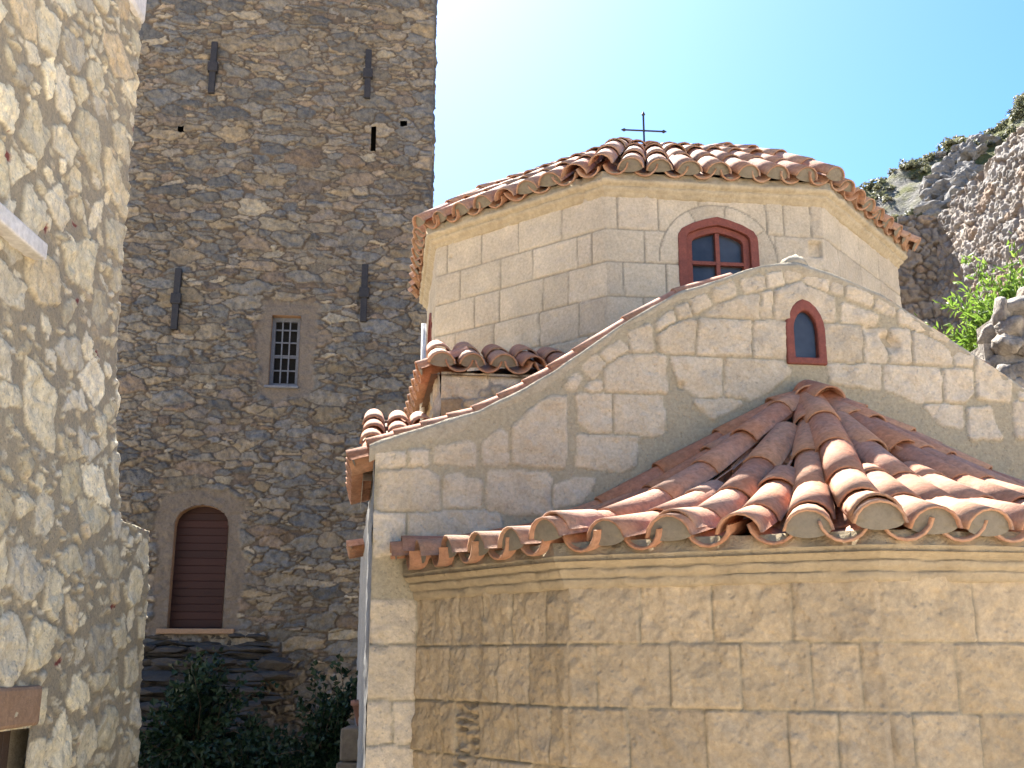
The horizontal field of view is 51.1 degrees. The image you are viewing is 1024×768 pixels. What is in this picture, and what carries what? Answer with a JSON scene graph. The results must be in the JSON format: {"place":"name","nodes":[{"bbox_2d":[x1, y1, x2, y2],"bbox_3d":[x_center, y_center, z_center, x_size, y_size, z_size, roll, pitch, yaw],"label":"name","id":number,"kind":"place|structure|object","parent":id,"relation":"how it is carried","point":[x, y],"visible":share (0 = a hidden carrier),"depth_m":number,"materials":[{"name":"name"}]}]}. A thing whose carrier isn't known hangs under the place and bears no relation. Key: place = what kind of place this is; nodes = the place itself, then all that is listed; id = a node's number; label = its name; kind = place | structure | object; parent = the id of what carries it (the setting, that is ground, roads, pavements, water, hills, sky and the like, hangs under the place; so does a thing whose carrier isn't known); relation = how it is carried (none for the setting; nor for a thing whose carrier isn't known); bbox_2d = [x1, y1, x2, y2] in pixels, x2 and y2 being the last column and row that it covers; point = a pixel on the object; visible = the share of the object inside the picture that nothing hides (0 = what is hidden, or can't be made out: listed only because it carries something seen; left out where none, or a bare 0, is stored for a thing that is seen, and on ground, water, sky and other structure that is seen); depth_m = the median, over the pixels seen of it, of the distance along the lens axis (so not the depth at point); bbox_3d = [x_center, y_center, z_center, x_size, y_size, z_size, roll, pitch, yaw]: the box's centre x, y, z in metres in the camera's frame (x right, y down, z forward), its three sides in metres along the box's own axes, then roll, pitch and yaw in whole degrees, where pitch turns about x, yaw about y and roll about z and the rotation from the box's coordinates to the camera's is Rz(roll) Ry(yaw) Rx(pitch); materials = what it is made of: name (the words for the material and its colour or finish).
{"place":"outdoors","nodes":[
{"label":"outdoors","id":0,"kind":"place"},
{"bbox_2d":[138,633,296,767],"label":"stone steps","id":1,"kind":"structure","parent":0,"point":[157,675],"depth_m":16.03,"materials":[{"name":"grey stone"}]},
{"bbox_2d":[433,0,1023,207],"label":"sky","id":2,"kind":"structure","parent":0,"point":[859,87],"materials":[{"name":"blue"}]},
{"bbox_2d":[864,104,1023,222],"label":"hill","id":3,"kind":"structure","parent":0,"point":[904,193],"depth_m":42.07,"materials":[{"name":"grey stone"}]},
{"bbox_2d":[856,93,1023,221],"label":"scrub","id":4,"kind":"object","parent":3,"relation":"on","point":[1013,112],"visible":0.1,"depth_m":43.26,"materials":[{"name":"green plant"}]},
{"bbox_2d":[913,156,983,215],"bbox_3d":[16.200,-7.321,39.119,3.321,3.720,4.238,0,-14,0],"label":"rock outcrop","id":5,"kind":"object","parent":3,"relation":"on","point":[944,181],"visible":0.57,"depth_m":39.52,"materials":[{"name":"stone"}]},
{"bbox_2d":[935,134,1001,164],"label":"rock outcrop","id":6,"kind":"object","parent":3,"relation":"on","point":[968,149],"visible":0.68,"depth_m":42.10,"materials":[{"name":"stone"}]},
{"bbox_2d":[898,126,1023,349],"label":"fortress wall","id":7,"kind":"structure","parent":0,"point":[981,216],"depth_m":19.75,"materials":[{"name":"grey stone"}]},
{"label":"ground","id":8,"kind":"structure","parent":0,"visible":0},
{"bbox_2d":[0,0,149,767],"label":"stone house","id":9,"kind":"structure","parent":8,"relation":"on","point":[74,569],"depth_m":6.23,"materials":[{"name":"beige stone"}]},
{"bbox_2d":[0,730,10,767],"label":"door","id":10,"kind":"structure","parent":9,"relation":"in","point":[4,735],"depth_m":5.70,"materials":[{"name":"brown wood"}]},
{"bbox_2d":[115,0,437,749],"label":"stone tower","id":11,"kind":"structure","parent":8,"relation":"on","point":[273,312],"depth_m":18.14,"materials":[{"name":"grey stone"}]},
{"bbox_2d":[169,507,227,627],"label":"door","id":12,"kind":"structure","parent":11,"relation":"in","point":[197,597],"depth_m":17.12,"materials":[{"name":"brown wood"}]},
{"bbox_2d":[269,318,300,385],"bbox_3d":[-3.827,-0.524,18.118,0.480,1.220,0.104,1,-14,-6],"label":"window","id":13,"kind":"structure","parent":11,"relation":"in","point":[284,359],"depth_m":18.13,"materials":[{"name":"grey metal"}]},
{"bbox_2d":[345,111,1023,767],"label":"church","id":14,"kind":"structure","parent":8,"relation":"on","point":[685,455],"depth_m":6.37,"materials":[{"name":"beige stone"}]},
{"bbox_2d":[427,313,431,343],"bbox_3d":[-0.779,-0.379,10.789,0.122,0.690,0.690,2,-15,-7],"label":"drum window","id":15,"kind":"structure","parent":14,"relation":"in","point":[429,338],"depth_m":10.74,"materials":[{"name":"red paint"}]},
{"bbox_2d":[678,217,759,285],"bbox_3d":[1.714,-1.056,8.961,0.690,0.690,0.122,2,-15,-7],"label":"drum window","id":16,"kind":"structure","parent":14,"relation":"in","point":[708,248],"depth_m":8.97,"materials":[{"name":"red paint"}]},
{"bbox_2d":[785,299,827,365],"bbox_3d":[1.994,-0.348,7.348,0.285,0.467,0.106,2,-15,-8],"label":"lancet window","id":17,"kind":"structure","parent":14,"relation":"in","point":[805,329],"depth_m":7.31,"materials":[{"name":"red paint"}]},
{"bbox_2d":[914,231,1023,351],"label":"leafy tree","id":18,"kind":"object","parent":8,"relation":"on","point":[968,339],"visible":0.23,"depth_m":13.22,"materials":[{"name":"green plant"}]},
{"bbox_2d":[971,286,1023,386],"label":"rubble wall","id":19,"kind":"structure","parent":8,"relation":"on","point":[1000,339],"depth_m":11.39,"materials":[{"name":"stone"}]},
{"label":"alley soil","id":20,"kind":"structure","parent":0,"visible":0},
{"bbox_2d":[138,646,293,767],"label":"shrub","id":21,"kind":"object","parent":20,"relation":"on","point":[197,715],"visible":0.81,"depth_m":12.58,"materials":[{"name":"green plant"}]},
{"bbox_2d":[187,713,349,767],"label":"shrub","id":22,"kind":"object","parent":20,"relation":"on","point":[251,751],"visible":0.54,"depth_m":12.04,"materials":[{"name":"green plant"}]},
{"bbox_2d":[253,651,357,767],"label":"shrub","id":23,"kind":"object","parent":20,"relation":"on","point":[331,714],"visible":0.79,"depth_m":11.87,"materials":[{"name":"green plant"}]},
{"bbox_2d":[336,725,357,767],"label":"stone pier","id":24,"kind":"structure","parent":20,"relation":"on","point":[348,746],"depth_m":9.77,"materials":[{"name":"beige stone"}]},
{"bbox_2d":[350,699,358,725],"bbox_3d":[-1.360,3.082,10.049,0.306,0.235,0.306,0,-14,0],"label":"flower pot","id":25,"kind":"object","parent":24,"relation":"on","point":[355,704],"visible":0.27,"depth_m":9.97,"materials":[{"name":"ceramic"}]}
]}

